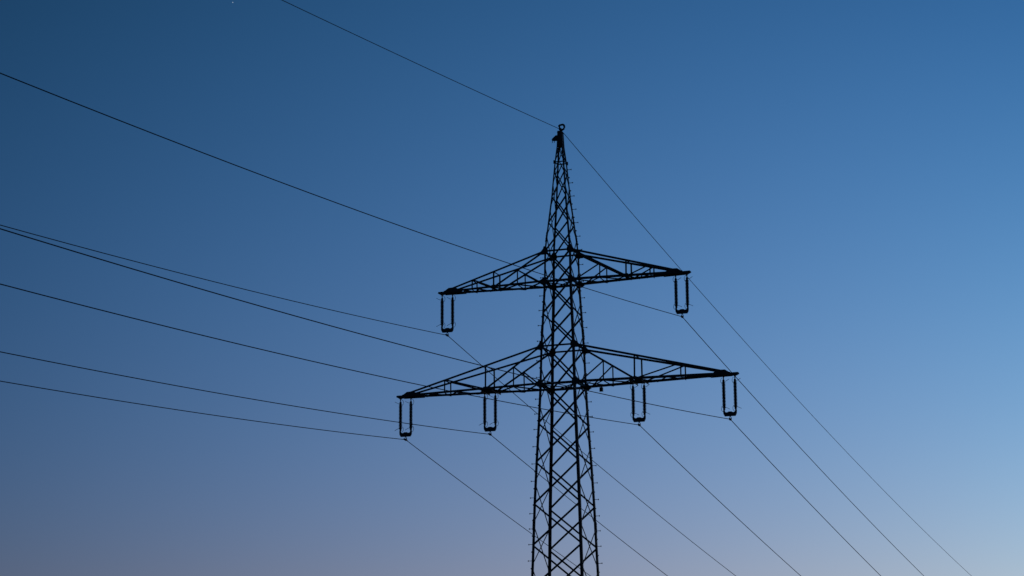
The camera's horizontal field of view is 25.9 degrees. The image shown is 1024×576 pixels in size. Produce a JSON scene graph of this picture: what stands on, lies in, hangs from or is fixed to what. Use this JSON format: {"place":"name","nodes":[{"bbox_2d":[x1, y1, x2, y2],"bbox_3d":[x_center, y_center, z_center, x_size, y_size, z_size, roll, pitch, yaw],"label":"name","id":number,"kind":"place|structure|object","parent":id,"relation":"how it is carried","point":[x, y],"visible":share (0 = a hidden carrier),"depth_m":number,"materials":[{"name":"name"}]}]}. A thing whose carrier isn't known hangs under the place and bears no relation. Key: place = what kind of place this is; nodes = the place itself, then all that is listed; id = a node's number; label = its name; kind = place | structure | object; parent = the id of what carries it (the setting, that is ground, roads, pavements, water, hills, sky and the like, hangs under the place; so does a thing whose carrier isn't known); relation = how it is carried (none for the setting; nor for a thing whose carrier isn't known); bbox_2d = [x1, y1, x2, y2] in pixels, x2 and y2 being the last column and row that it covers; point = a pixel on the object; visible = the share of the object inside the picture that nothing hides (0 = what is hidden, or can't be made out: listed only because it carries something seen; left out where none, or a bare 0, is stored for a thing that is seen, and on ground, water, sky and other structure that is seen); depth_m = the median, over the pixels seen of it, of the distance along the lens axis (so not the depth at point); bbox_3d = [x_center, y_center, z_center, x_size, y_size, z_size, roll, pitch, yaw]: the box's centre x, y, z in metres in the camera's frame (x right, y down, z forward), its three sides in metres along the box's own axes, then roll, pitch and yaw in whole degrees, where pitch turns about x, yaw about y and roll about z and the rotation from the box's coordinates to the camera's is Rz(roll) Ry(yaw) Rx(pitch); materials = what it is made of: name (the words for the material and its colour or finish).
{"place":"outdoors","nodes":[
{"label":"outdoors","id":0,"kind":"place"},
{"bbox_2d":[0,0,1023,575],"label":"sky","id":1,"kind":"structure","parent":0,"point":[842,181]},
{"bbox_3d":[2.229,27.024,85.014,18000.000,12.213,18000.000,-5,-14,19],"label":"ground","id":2,"kind":"structure","parent":0,"visible":0},
{"bbox_2d":[396,124,738,575],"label":"electricity pylon","id":3,"kind":"object","parent":2,"relation":"on","point":[544,281],"visible":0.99,"depth_m":90.39,"materials":[{"name":"metal"}]},
{"bbox_2d":[395,399,413,440],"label":"insulator set","id":4,"kind":"object","parent":3,"relation":"hanging from","point":[406,434],"visible":0.97,"depth_m":92.24,"materials":[{"name":"brown ceramic"}]},
{"bbox_2d":[0,381,589,575],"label":"power line","id":5,"kind":"object","parent":4,"relation":"hanging from","point":[277,424],"visible":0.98,"depth_m":82.15,"materials":[{"name":"metal"}]},
{"bbox_2d":[436,295,455,336],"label":"insulator set","id":6,"kind":"object","parent":3,"relation":"hanging from","point":[446,330],"visible":1,"depth_m":92.57,"materials":[{"name":"brown ceramic"}]},
{"bbox_2d":[0,225,735,575],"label":"power line","id":7,"kind":"object","parent":6,"relation":"hanging from","point":[354,315],"visible":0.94,"depth_m":83.92,"materials":[{"name":"metal"}]},
{"bbox_2d":[479,393,498,435],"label":"insulator set","id":8,"kind":"object","parent":3,"relation":"hanging from","point":[489,429],"visible":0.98,"depth_m":91.01,"materials":[{"name":"brown ceramic"}]},
{"bbox_2d":[0,351,666,575],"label":"power line","id":9,"kind":"object","parent":8,"relation":"hanging from","point":[312,409],"visible":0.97,"depth_m":77.20,"materials":[{"name":"metal"}]},
{"bbox_2d":[282,0,967,572],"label":"earth wire","id":10,"kind":"object","parent":3,"relation":"attached to","point":[612,190],"visible":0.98,"depth_m":97.76,"materials":[{"name":"metal"}]},
{"bbox_2d":[630,383,649,425],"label":"insulator set","id":11,"kind":"object","parent":3,"relation":"hanging from","point":[638,419],"visible":0.98,"depth_m":88.93,"materials":[{"name":"brown ceramic"}]},
{"bbox_2d":[0,284,800,575],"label":"power line","id":12,"kind":"object","parent":11,"relation":"hanging from","point":[369,374],"visible":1,"depth_m":67.69,"materials":[{"name":"metal"}]},
{"bbox_2d":[673,275,692,317],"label":"insulator set","id":13,"kind":"object","parent":3,"relation":"hanging from","point":[682,311],"visible":1,"depth_m":89.25,"materials":[{"name":"brown ceramic"}]},
{"bbox_2d":[0,73,923,575],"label":"power line","id":14,"kind":"object","parent":13,"relation":"hanging from","point":[404,227],"visible":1,"depth_m":67.97,"materials":[{"name":"metal"}]},
{"bbox_2d":[720,376,739,420],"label":"insulator set","id":15,"kind":"object","parent":3,"relation":"hanging from","point":[730,413],"visible":1,"depth_m":87.70,"materials":[{"name":"brown ceramic"}]},
{"bbox_2d":[0,228,880,575],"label":"power line","id":16,"kind":"object","parent":15,"relation":"hanging from","point":[386,340],"visible":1,"depth_m":61.88,"materials":[{"name":"metal"}]}
]}

